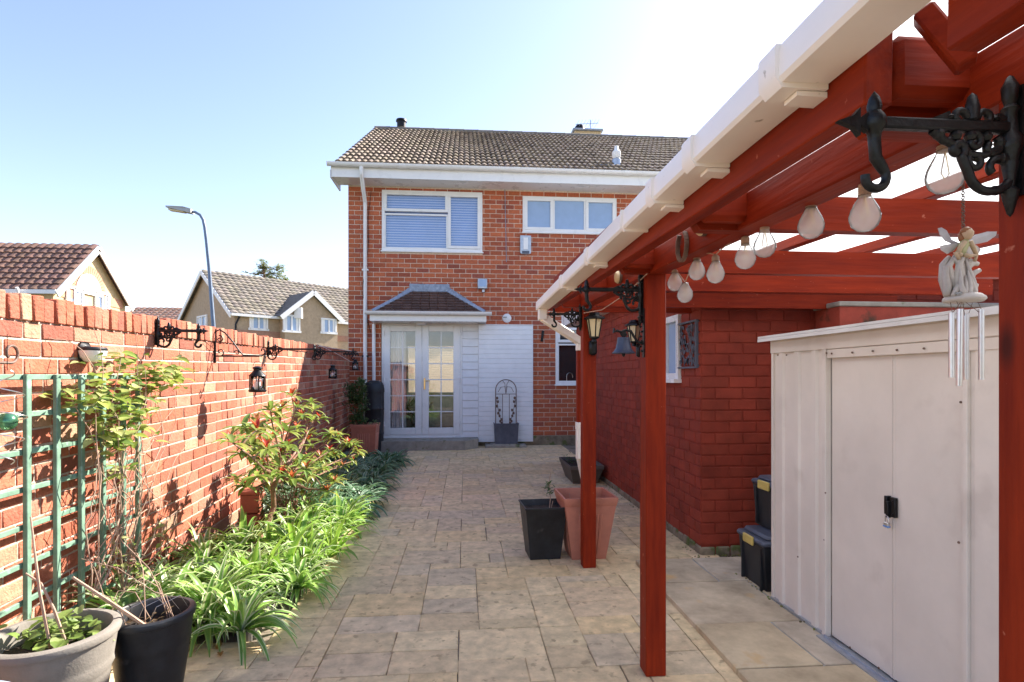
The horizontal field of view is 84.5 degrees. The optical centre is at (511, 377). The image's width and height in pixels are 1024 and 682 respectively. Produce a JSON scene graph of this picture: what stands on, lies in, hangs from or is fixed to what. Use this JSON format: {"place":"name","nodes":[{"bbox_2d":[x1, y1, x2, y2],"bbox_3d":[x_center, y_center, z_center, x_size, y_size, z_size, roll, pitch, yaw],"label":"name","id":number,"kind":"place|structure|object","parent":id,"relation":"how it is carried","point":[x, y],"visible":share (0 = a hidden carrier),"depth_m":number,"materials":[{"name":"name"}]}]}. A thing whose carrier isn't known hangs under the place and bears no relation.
{"place":"outdoors","nodes":[
{"label":"outdoors","id":0,"kind":"place"},
{"bbox_2d":[0,0,822,316],"label":"sky","id":1,"kind":"structure","parent":0,"point":[114,113],"materials":[{"name":"blue"}]},
{"bbox_2d":[109,445,742,681],"bbox_3d":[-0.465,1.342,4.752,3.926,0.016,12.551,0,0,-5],"label":"patio","id":2,"kind":"structure","parent":0,"point":[369,615],"depth_m":3.31,"materials":[{"name":"stone"}]},
{"bbox_2d":[0,517,122,681],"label":"round planter","id":3,"kind":"object","parent":2,"relation":"on","point":[77,644],"visible":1,"depth_m":2.02,"materials":[{"name":"grey stone"}]},
{"bbox_2d":[72,535,196,681],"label":"round planter","id":4,"kind":"object","parent":2,"relation":"on","point":[153,639],"visible":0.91,"depth_m":2.25,"materials":[{"name":"black plastic"}]},
{"bbox_2d":[0,289,350,629],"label":"garden wall","id":5,"kind":"structure","parent":2,"relation":"on","point":[213,400],"depth_m":3.52,"materials":[{"name":"brick"}]},
{"bbox_2d":[0,344,19,363],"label":"curled hook","id":6,"kind":"object","parent":5,"relation":"attached to","point":[17,356],"visible":0.94,"depth_m":2.24,"materials":[{"name":"metal"}]},
{"bbox_2d":[77,342,107,361],"bbox_3d":[-2.130,-0.127,2.860,0.126,0.102,0.128,0,0,-5],"label":"solar wall light","id":7,"kind":"object","parent":5,"relation":"attached to","point":[91,352],"visible":0.92,"depth_m":2.82,"materials":[{"name":"white paint"}]},
{"bbox_2d":[155,317,207,347],"bbox_3d":[-2.093,-0.282,3.574,0.323,0.196,0.035,0,0,-7],"label":"hanging bracket","id":8,"kind":"object","parent":5,"relation":"attached to","point":[198,330],"visible":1,"depth_m":3.56,"materials":[{"name":"black metal"}]},
{"bbox_2d":[213,329,265,362],"bbox_3d":[-2.171,-0.247,4.492,0.396,0.271,0.012,0,0,-7],"label":"scroll bracket","id":9,"kind":"object","parent":5,"relation":"attached to","point":[223,355],"visible":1,"depth_m":4.48,"materials":[{"name":"black metal"}]},
{"bbox_2d":[248,361,266,391],"bbox_3d":[-2.041,-0.005,4.517,0.135,0.250,0.135,0,0,-5],"label":"hanging lantern","id":10,"kind":"object","parent":9,"relation":"hanging from","point":[256,372],"visible":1,"depth_m":4.50,"materials":[{"name":"black metal"}]},
{"bbox_2d":[266,340,319,359],"bbox_3d":[-2.244,-0.276,5.795,0.538,0.204,0.037,0,0,-7],"label":"hanging bracket","id":11,"kind":"object","parent":5,"relation":"attached to","point":[275,349],"visible":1,"depth_m":5.77,"materials":[{"name":"black metal"}]},
{"bbox_2d":[171,517,324,630],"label":"bed soil","id":12,"kind":"structure","parent":2,"relation":"on","point":[231,531],"depth_m":4.51,"materials":[{"name":"brown soil"}]},
{"bbox_2d":[0,374,141,620],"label":"trellis","id":13,"kind":"object","parent":12,"relation":"on","point":[27,451],"visible":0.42,"depth_m":2.54,"materials":[{"name":"wood"}]},
{"bbox_2d":[0,334,27,464],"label":"wind spinner","id":14,"kind":"object","parent":13,"relation":"hanging from","point":[9,421],"visible":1,"depth_m":2.14,"materials":[{"name":"metal"}]},
{"bbox_2d":[39,328,195,607],"bbox_3d":[-2.076,0.494,3.205,0.521,1.508,1.420,0,0,-5],"label":"climbing plant","id":15,"kind":"object","parent":13,"relation":"attached to","point":[120,441],"visible":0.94,"depth_m":2.92,"materials":[{"name":"green plant"}]},
{"bbox_2d":[61,554,203,610],"bbox_3d":[-1.981,1.198,2.901,0.812,0.433,0.744,0,0,31],"label":"strap leaved plant","id":16,"kind":"object","parent":12,"relation":"on","point":[128,599],"visible":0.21,"depth_m":2.94,"materials":[{"name":"green plant"}]},
{"bbox_2d":[106,557,214,622],"bbox_3d":[-1.873,1.202,3.048,0.814,0.395,0.755,0,0,11],"label":"strap leaved plant","id":17,"kind":"object","parent":12,"relation":"on","point":[186,566],"visible":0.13,"depth_m":3.15,"materials":[{"name":"green plant"}]},
{"bbox_2d":[158,545,239,582],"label":"strap leaved plant","id":18,"kind":"object","parent":12,"relation":"on","point":[201,579],"visible":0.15,"depth_m":3.46,"materials":[{"name":"green plant"}]},
{"bbox_2d":[156,521,252,572],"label":"strap leaved plant","id":19,"kind":"object","parent":12,"relation":"on","point":[201,545],"visible":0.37,"depth_m":3.78,"materials":[{"name":"green plant"}]},
{"bbox_2d":[142,551,279,644],"bbox_3d":[-1.661,1.207,3.078,0.772,0.392,0.707,0,0,12],"label":"strap leaved plant","id":20,"kind":"object","parent":12,"relation":"on","point":[197,583],"visible":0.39,"depth_m":3.08,"materials":[{"name":"green plant"}]},
{"bbox_2d":[151,568,281,656],"bbox_3d":[-1.611,1.213,2.944,0.640,0.404,0.743,0,0,30],"label":"strap leaved plant","id":21,"kind":"object","parent":12,"relation":"on","point":[209,603],"visible":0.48,"depth_m":2.89,"materials":[{"name":"green plant"}]},
{"bbox_2d":[170,543,279,595],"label":"strap leaved plant","id":22,"kind":"object","parent":12,"relation":"on","point":[209,572],"visible":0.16,"depth_m":3.38,"materials":[{"name":"green plant"}]},
{"bbox_2d":[202,530,266,563],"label":"strap leaved plant","id":23,"kind":"object","parent":12,"relation":"on","point":[222,548],"visible":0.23,"depth_m":3.86,"materials":[{"name":"green plant"}]},
{"bbox_2d":[196,505,288,554],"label":"strap leaved plant","id":24,"kind":"object","parent":12,"relation":"on","point":[243,525],"visible":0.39,"depth_m":4.11,"materials":[{"name":"green plant"}]},
{"bbox_2d":[191,573,300,636],"bbox_3d":[-1.525,1.240,3.149,0.577,0.311,0.604,0,0,-45],"label":"strap leaved plant","id":25,"kind":"object","parent":12,"relation":"on","point":[261,592],"visible":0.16,"depth_m":3.19,"materials":[{"name":"green plant"}]},
{"bbox_2d":[190,580,303,668],"bbox_3d":[-1.353,1.233,2.885,0.669,0.355,0.588,0,0,10],"label":"strap leaved plant","id":26,"kind":"object","parent":12,"relation":"on","point":[241,615],"visible":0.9,"depth_m":2.83,"materials":[{"name":"green plant"}]},
{"bbox_2d":[212,514,286,551],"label":"strap leaved plant","id":27,"kind":"object","parent":12,"relation":"on","point":[269,530],"visible":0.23,"depth_m":4.01,"materials":[{"name":"green plant"}]},
{"bbox_2d":[239,488,263,526],"bbox_3d":[-2.219,1.147,4.806,0.165,0.367,0.165,0,0,-11],"label":"clay flue","id":28,"kind":"object","parent":12,"relation":"on","point":[249,503],"visible":0.66,"depth_m":4.74,"materials":[{"name":"orange ceramic"}]},
{"bbox_2d":[208,534,315,596],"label":"strap leaved plant","id":29,"kind":"object","parent":12,"relation":"on","point":[269,569],"visible":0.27,"depth_m":3.40,"materials":[{"name":"green plant"}]},
{"bbox_2d":[227,527,303,602],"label":"spider plant","id":30,"kind":"object","parent":12,"relation":"on","point":[243,561],"visible":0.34,"depth_m":3.40,"materials":[{"name":"green plant"}]},
{"bbox_2d":[240,520,329,546],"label":"broad leaved plant","id":31,"kind":"object","parent":12,"relation":"on","point":[289,526],"visible":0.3,"depth_m":4.02,"materials":[{"name":"green plant"}]},
{"bbox_2d":[209,387,366,556],"bbox_3d":[-1.665,0.697,4.459,0.795,1.256,4.059,0,0,-5],"label":"flowering shrub","id":32,"kind":"object","parent":12,"relation":"on","point":[278,471],"visible":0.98,"depth_m":3.89,"materials":[{"name":"green plant"}]},
{"bbox_2d":[247,541,330,589],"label":"strap leaved plant","id":33,"kind":"object","parent":12,"relation":"on","point":[269,550],"visible":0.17,"depth_m":3.60,"materials":[{"name":"green plant"}]},
{"bbox_2d":[248,511,334,552],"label":"strap leaved plant","id":34,"kind":"object","parent":12,"relation":"on","point":[298,525],"visible":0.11,"depth_m":4.18,"materials":[{"name":"green plant"}]},
{"bbox_2d":[256,500,328,537],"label":"strap leaved plant","id":35,"kind":"object","parent":12,"relation":"on","point":[300,514],"visible":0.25,"depth_m":4.54,"materials":[{"name":"green plant"}]},
{"bbox_2d":[255,446,331,524],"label":"shrub","id":36,"kind":"object","parent":12,"relation":"on","point":[279,503],"visible":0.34,"depth_m":4.79,"materials":[{"name":"green plant"}]},
{"bbox_2d":[262,521,326,592],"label":"spider plant","id":37,"kind":"object","parent":12,"relation":"on","point":[291,551],"visible":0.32,"depth_m":3.49,"materials":[{"name":"green plant"}]},
{"bbox_2d":[263,528,329,565],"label":"strap leaved plant","id":38,"kind":"object","parent":12,"relation":"on","point":[284,554],"visible":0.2,"depth_m":3.94,"materials":[{"name":"green plant"}]},
{"bbox_2d":[262,550,343,610],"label":"strap leaved plant","id":39,"kind":"object","parent":12,"relation":"on","point":[302,578],"visible":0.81,"depth_m":3.37,"materials":[{"name":"green plant"}]},
{"bbox_2d":[257,512,355,562],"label":"strap leaved plant","id":40,"kind":"object","parent":12,"relation":"on","point":[284,532],"visible":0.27,"depth_m":4.03,"materials":[{"name":"green plant"}]},
{"bbox_2d":[269,530,343,597],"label":"strap leaved plant","id":41,"kind":"object","parent":12,"relation":"in","point":[311,547],"visible":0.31,"depth_m":3.66,"materials":[{"name":"green plant"}]},
{"bbox_2d":[278,498,353,543],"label":"strap leaved plant","id":42,"kind":"object","parent":12,"relation":"on","point":[310,515],"visible":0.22,"depth_m":4.58,"materials":[{"name":"green plant"}]},
{"bbox_2d":[297,498,356,524],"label":"strap leaved plant","id":43,"kind":"object","parent":12,"relation":"on","point":[316,507],"visible":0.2,"depth_m":4.76,"materials":[{"name":"green plant"}]},
{"bbox_2d":[292,485,376,525],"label":"strap leaved plant","id":44,"kind":"object","parent":12,"relation":"on","point":[334,495],"visible":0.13,"depth_m":5.12,"materials":[{"name":"green plant"}]},
{"bbox_2d":[312,513,361,560],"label":"strap leaved plant","id":45,"kind":"object","parent":12,"relation":"on","point":[336,525],"visible":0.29,"depth_m":4.26,"materials":[{"name":"green plant"}]},
{"bbox_2d":[318,491,378,538],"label":"strap leaved plant","id":46,"kind":"object","parent":12,"relation":"on","point":[343,512],"visible":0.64,"depth_m":4.82,"materials":[{"name":"green plant"}]},
{"bbox_2d":[334,471,372,486],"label":"strap leaved plant","id":47,"kind":"object","parent":12,"relation":"on","point":[357,480],"visible":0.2,"depth_m":6.37,"materials":[{"name":"green plant"}]},
{"bbox_2d":[342,471,388,492],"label":"strap leaved plant","id":48,"kind":"object","parent":12,"relation":"on","point":[369,482],"visible":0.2,"depth_m":6.38,"materials":[{"name":"green plant"}]},
{"bbox_2d":[343,472,398,492],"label":"strap leaved plant","id":49,"kind":"object","parent":12,"relation":"on","point":[380,477],"visible":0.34,"depth_m":6.56,"materials":[{"name":"green plant"}]},
{"bbox_2d":[348,467,404,484],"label":"strap leaved plant","id":50,"kind":"object","parent":12,"relation":"on","point":[389,475],"visible":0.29,"depth_m":6.86,"materials":[{"name":"green plant"}]},
{"bbox_2d":[245,482,378,641],"bbox_3d":[-1.615,1.320,5.986,0.067,0.075,6.288,0,0,-5],"label":"kerb edging","id":51,"kind":"object","parent":2,"relation":"on","point":[250,637],"visible":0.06,"depth_m":3.02,"materials":[{"name":"grey stone"}]},
{"bbox_2d":[296,517,368,574],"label":"broad leaved plant","id":52,"kind":"object","parent":2,"relation":"on","point":[307,549],"visible":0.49,"depth_m":3.78,"materials":[{"name":"green plant"}]},
{"bbox_2d":[318,509,380,559],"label":"plant","id":53,"kind":"object","parent":2,"relation":"on","point":[340,544],"visible":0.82,"depth_m":4.07,"materials":[{"name":"green plant"}]},
{"bbox_2d":[331,495,378,527],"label":"strap leaved plant","id":54,"kind":"object","parent":2,"relation":"on","point":[349,504],"visible":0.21,"depth_m":5.14,"materials":[{"name":"green plant"}]},
{"bbox_2d":[341,376,379,454],"bbox_3d":[-2.503,0.657,9.262,0.665,1.353,0.484,0,0,-5],"label":"square planter","id":55,"kind":"object","parent":2,"relation":"on","point":[367,433],"visible":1,"depth_m":9.19,"materials":[{"name":"ceramic"}]},
{"bbox_2d":[341,484,392,519],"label":"strap leaved plant","id":56,"kind":"object","parent":2,"relation":"on","point":[365,491],"visible":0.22,"depth_m":5.50,"materials":[{"name":"green plant"}]},
{"bbox_2d":[342,488,398,501],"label":"strap leaved plant","id":57,"kind":"object","parent":2,"relation":"on","point":[374,495],"visible":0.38,"depth_m":5.78,"materials":[{"name":"green plant"}]},
{"bbox_2d":[364,380,384,450],"bbox_3d":[-2.510,0.697,10.249,0.364,1.276,0.419,0,0,-5],"label":"water butt","id":58,"kind":"object","parent":2,"relation":"on","point":[375,389],"visible":0.62,"depth_m":10.13,"materials":[{"name":"black plastic"}]},
{"bbox_2d":[376,446,414,466],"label":"strap leaved plant","id":59,"kind":"object","parent":2,"relation":"on","point":[403,459],"visible":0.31,"depth_m":8.50,"materials":[{"name":"green plant"}]},
{"bbox_2d":[485,442,526,447],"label":"stone slab","id":60,"kind":"structure","parent":2,"relation":"on","point":[494,445],"depth_m":10.64,"materials":[{"name":"concrete"}]},
{"bbox_2d":[493,422,518,443],"bbox_3d":[-0.117,1.070,10.814,0.474,0.388,0.332,0,0,-5],"label":"square planter","id":61,"kind":"object","parent":60,"relation":"on","point":[505,433],"visible":0.98,"depth_m":10.66,"materials":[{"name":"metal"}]},
{"bbox_2d":[495,379,516,422],"bbox_3d":[-0.117,0.478,10.814,0.412,0.875,0.020,0,0,-5],"label":"metal obelisk","id":62,"kind":"object","parent":61,"relation":"in","point":[499,410],"visible":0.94,"depth_m":10.81,"materials":[{"name":"metal"}]},
{"bbox_2d":[518,468,565,559],"bbox_3d":[0.229,1.009,4.233,0.316,0.650,0.316,0,0,-8],"label":"square planter","id":63,"kind":"object","parent":2,"relation":"on","point":[543,523],"visible":0.99,"depth_m":4.11,"materials":[{"name":"black plastic"}]},
{"bbox_2d":[559,450,603,483],"bbox_3d":[0.876,1.164,7.335,0.461,0.340,0.812,0,0,-5],"label":"trough planter","id":64,"kind":"object","parent":2,"relation":"on","point":[569,464],"visible":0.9,"depth_m":7.05,"materials":[{"name":"brown plastic"}]},
{"bbox_2d":[554,487,617,559],"bbox_3d":[0.550,1.091,4.249,0.410,0.485,0.410,0,0,-5],"label":"square planter","id":65,"kind":"object","parent":2,"relation":"on","point":[569,499],"visible":0.66,"depth_m":4.10,"materials":[{"name":"ceramic"}]},
{"bbox_2d":[536,0,1023,681],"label":"pergola","id":66,"kind":"object","parent":2,"relation":"on","point":[774,146],"visible":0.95,"depth_m":1.50,"materials":[{"name":"red wood"}]},
{"bbox_2d":[547,304,581,330],"bbox_3d":[0.368,-0.418,3.963,0.255,0.198,0.030,0,0,-5],"label":"hanging bracket","id":67,"kind":"object","parent":66,"relation":"attached to","point":[572,314],"visible":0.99,"depth_m":3.96,"materials":[{"name":"black metal"}]},
{"bbox_2d":[584,312,604,354],"bbox_3d":[0.566,-0.299,3.874,0.131,0.295,0.151,0,0,-5],"label":"wall lantern","id":68,"kind":"object","parent":66,"relation":"attached to","point":[594,321],"depth_m":3.85,"materials":[{"name":"black metal"}]},
{"bbox_2d":[574,275,643,324],"bbox_3d":[0.437,-0.353,2.536,0.319,0.238,0.032,0,0,-5],"label":"hanging bracket","id":69,"kind":"object","parent":66,"relation":"attached to","point":[638,297],"visible":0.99,"depth_m":2.54,"materials":[{"name":"black metal"}]},
{"bbox_2d":[675,231,688,261],"bbox_3d":[0.630,-0.480,2.088,0.016,0.108,0.097,0,0,-5],"label":"horseshoe","id":70,"kind":"object","parent":66,"relation":"hanging from","point":[686,247],"visible":0.98,"depth_m":2.07,"materials":[{"name":"metal"}]},
{"bbox_2d":[585,145,964,312],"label":"string lights","id":71,"kind":"object","parent":66,"relation":"hanging from","point":[862,191],"visible":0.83,"depth_m":1.45,"materials":[{"name":"white glass"}]},
{"bbox_2d":[835,75,1023,216],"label":"hanging bracket","id":72,"kind":"object","parent":66,"relation":"attached to","point":[1006,126],"visible":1,"depth_m":0.81,"materials":[{"name":"black metal"}]},
{"bbox_2d":[938,174,996,385],"bbox_3d":[0.864,-0.213,1.070,0.110,0.459,0.068,0,0,-38],"label":"wind chime","id":73,"kind":"object","parent":72,"relation":"hanging from","point":[959,284],"visible":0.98,"depth_m":1.05,"materials":[{"name":"metal"}]},
{"bbox_2d":[561,279,998,555],"bbox_3d":[2.805,0.187,6.664,3.640,2.354,4.940,0,0,-5],"label":"red extension","id":74,"kind":"object","parent":2,"relation":"on","point":[718,429],"visible":0.34,"depth_m":4.27,"materials":[{"name":"brick"}]},
{"bbox_2d":[625,320,639,356],"bbox_3d":[1.229,-0.387,5.659,0.174,0.375,0.192,0,0,-5],"label":"wall lantern","id":75,"kind":"object","parent":74,"relation":"attached to","point":[633,325],"depth_m":5.62,"materials":[{"name":"black metal"}]},
{"bbox_2d":[666,314,681,382],"bbox_3d":[1.353,-0.234,4.951,0.120,0.563,0.704,0,0,-5],"label":"window","id":76,"kind":"structure","parent":74,"relation":"in","point":[673,374],"depth_m":4.80,"materials":[{"name":"white plastic"}]},
{"bbox_2d":[676,319,698,368],"bbox_3d":[1.391,-0.253,4.460,0.035,0.370,0.388,0,0,-5],"label":"wall art","id":77,"kind":"object","parent":74,"relation":"attached to","point":[695,338],"depth_m":4.39},
{"bbox_2d":[813,301,998,328],"bbox_3d":[2.991,0.406,4.201,1.374,1.889,0.304,0,0,-5],"label":"brick bunker","id":78,"kind":"object","parent":2,"relation":"on","point":[838,313],"visible":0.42,"depth_m":4.04,"materials":[{"name":"brick"}]},
{"bbox_2d":[612,308,644,357],"bbox_3d":[0.522,-0.198,2.528,0.148,0.220,0.103,0,0,-5],"label":"garden bell","id":79,"kind":"object","parent":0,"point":[623,346],"visible":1,"depth_m":2.52,"materials":[{"name":"black metal"}]},
{"bbox_2d":[636,557,877,681],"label":"slab path","id":80,"kind":"structure","parent":0,"point":[730,615],"depth_m":2.93,"materials":[{"name":"beige stone"}]},
{"bbox_2d":[737,525,770,591],"bbox_3d":[1.754,1.155,3.583,0.532,0.361,0.352,0,0,-5],"label":"storage box","id":81,"kind":"object","parent":80,"relation":"on","point":[755,545],"visible":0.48,"depth_m":3.53,"materials":[{"name":"black plastic"}]},
{"bbox_2d":[751,475,770,529],"bbox_3d":[1.825,0.804,3.603,0.482,0.322,0.345,0,0,-5],"label":"storage box","id":82,"kind":"object","parent":81,"relation":"on","point":[762,490],"visible":0.28,"depth_m":3.62,"materials":[{"name":"black plastic"}]},
{"bbox_2d":[757,305,998,681],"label":"metal shed","id":83,"kind":"structure","parent":80,"relation":"on","point":[873,423],"depth_m":2.42,"materials":[{"name":"metal"}]},
{"bbox_2d":[832,355,892,677],"bbox_3d":[1.622,0.596,2.619,0.013,1.391,0.405,0,0,-5],"label":"door","id":84,"kind":"structure","parent":83,"relation":"in","point":[862,387],"depth_m":2.59,"materials":[{"name":"metal"}]},
{"bbox_2d":[893,352,960,681],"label":"door","id":85,"kind":"structure","parent":83,"relation":"in","point":[926,405],"depth_m":2.24,"materials":[{"name":"metal"}]},
{"label":"ground","id":86,"kind":"structure","parent":0,"visible":0},
{"bbox_2d":[0,242,134,310],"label":"buff house","id":87,"kind":"structure","parent":86,"relation":"on","point":[83,274],"depth_m":20.99,"materials":[{"name":"brown tile"}]},
{"bbox_2d":[65,286,83,305],"bbox_3d":[-16.125,-2.905,20.748,0.100,0.840,1.025,0,0,-5],"label":"window","id":88,"kind":"structure","parent":87,"relation":"in","point":[78,298],"depth_m":20.79,"materials":[{"name":"white paint"}]},
{"bbox_2d":[94,290,109,308],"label":"window","id":89,"kind":"structure","parent":87,"relation":"in","point":[98,301],"depth_m":22.29,"materials":[{"name":"white paint"}]},
{"bbox_2d":[130,307,182,319],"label":"pink roof house","id":90,"kind":"structure","parent":86,"relation":"on","point":[170,313],"depth_m":60.29,"materials":[{"name":"brown tile"}]},
{"bbox_2d":[240,258,288,279],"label":"conifer tree","id":91,"kind":"object","parent":86,"relation":"on","point":[264,268],"visible":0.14,"depth_m":44.37,"materials":[{"name":"green plant"}]},
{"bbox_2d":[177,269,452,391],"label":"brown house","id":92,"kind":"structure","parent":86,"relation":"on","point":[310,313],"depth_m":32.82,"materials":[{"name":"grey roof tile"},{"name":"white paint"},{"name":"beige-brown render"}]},
{"bbox_2d":[248,311,268,330],"bbox_3d":[-13.848,-3.044,30.781,0.100,1.001,1.116,0,0,43],"label":"window","id":93,"kind":"structure","parent":92,"relation":"in","point":[259,324],"depth_m":30.74,"materials":[{"name":"white paint"}]},
{"bbox_2d":[282,315,300,332],"bbox_3d":[-12.338,-2.990,31.536,0.100,0.994,1.091,0,0,43],"label":"window","id":94,"kind":"structure","parent":92,"relation":"in","point":[291,324],"depth_m":31.49,"materials":[{"name":"white paint"}]},
{"bbox_2d":[320,318,337,334],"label":"window","id":95,"kind":"structure","parent":92,"relation":"in","point":[328,325],"depth_m":33.15,"materials":[{"name":"white paint"}]},
{"bbox_2d":[326,126,688,451],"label":"brick house","id":96,"kind":"structure","parent":86,"relation":"on","point":[441,221],"depth_m":10.96,"materials":[{"name":"brick"}]},
{"bbox_2d":[383,325,421,434],"bbox_3d":[-2.103,0.054,10.839,0.733,2.099,0.087,0,0,-5],"label":"door","id":97,"kind":"structure","parent":96,"relation":"in","point":[417,329],"depth_m":10.83,"materials":[{"name":"white plastic"}]},
{"bbox_2d":[406,344,452,394],"bbox_3d":[-1.435,-0.200,14.518,2.558,1.300,0.105,0,0,-5],"label":"back window","id":98,"kind":"structure","parent":96,"relation":"in","point":[407,345],"depth_m":14.42,"materials":[{"name":"white plastic"}]},
{"bbox_2d":[381,190,482,253],"bbox_3d":[-1.544,-3.002,10.959,1.968,1.195,0.200,0,0,-5],"label":"window","id":99,"kind":"structure","parent":96,"relation":"in","point":[412,221],"depth_m":10.98,"materials":[{"name":"white plastic"}]},
{"bbox_2d":[422,325,460,433],"bbox_3d":[-1.362,0.054,10.880,0.742,2.099,0.129,0,0,-5],"label":"door","id":100,"kind":"structure","parent":96,"relation":"in","point":[456,331],"depth_m":10.89,"materials":[{"name":"white plastic"}]},
{"bbox_2d":[520,235,530,254],"bbox_3d":[0.265,-2.583,11.013,0.210,0.360,0.082,0,0,-5],"label":"alarm box","id":101,"kind":"object","parent":96,"relation":"attached to","point":[525,244],"visible":1,"depth_m":10.98,"materials":[{"name":"white plastic"}]},
{"bbox_2d":[555,328,576,385],"bbox_3d":[1.392,-0.416,11.205,1.120,1.176,0.200,0,0,-5],"label":"window","id":102,"kind":"structure","parent":96,"relation":"in","point":[565,349],"depth_m":11.26,"materials":[{"name":"white plastic"}]},
{"bbox_2d":[522,196,616,234],"bbox_3d":[1.145,-3.186,11.139,1.915,0.733,0.110,0,0,-5],"label":"window","id":103,"kind":"structure","parent":96,"relation":"in","point":[541,215],"depth_m":11.14,"materials":[{"name":"white plastic"}]},
{"bbox_2d":[571,124,603,133],"bbox_3d":[2.234,-7.046,16.945,0.920,1.080,0.600,0,0,-5],"label":"chimney stack","id":104,"kind":"object","parent":96,"relation":"on","point":[581,128],"visible":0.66,"depth_m":16.69,"materials":[{"name":"brick"}]},
{"bbox_2d":[612,145,620,164],"bbox_3d":[2.170,-4.535,11.702,0.195,0.560,0.200,0,0,-5],"label":"roof vent pipe","id":105,"kind":"object","parent":96,"relation":"on","point":[616,155],"visible":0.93,"depth_m":11.63,"materials":[{"name":"white paint"}]},
{"label":"road","id":106,"kind":"structure","parent":0,"visible":0},
{"bbox_2d":[165,205,215,326],"bbox_3d":[-8.672,-1.638,15.336,1.351,5.976,0.270,0,0,-5],"label":"street lamp","id":107,"kind":"object","parent":106,"relation":"on","point":[182,209],"visible":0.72,"depth_m":15.32,"materials":[{"name":"grey metal"}]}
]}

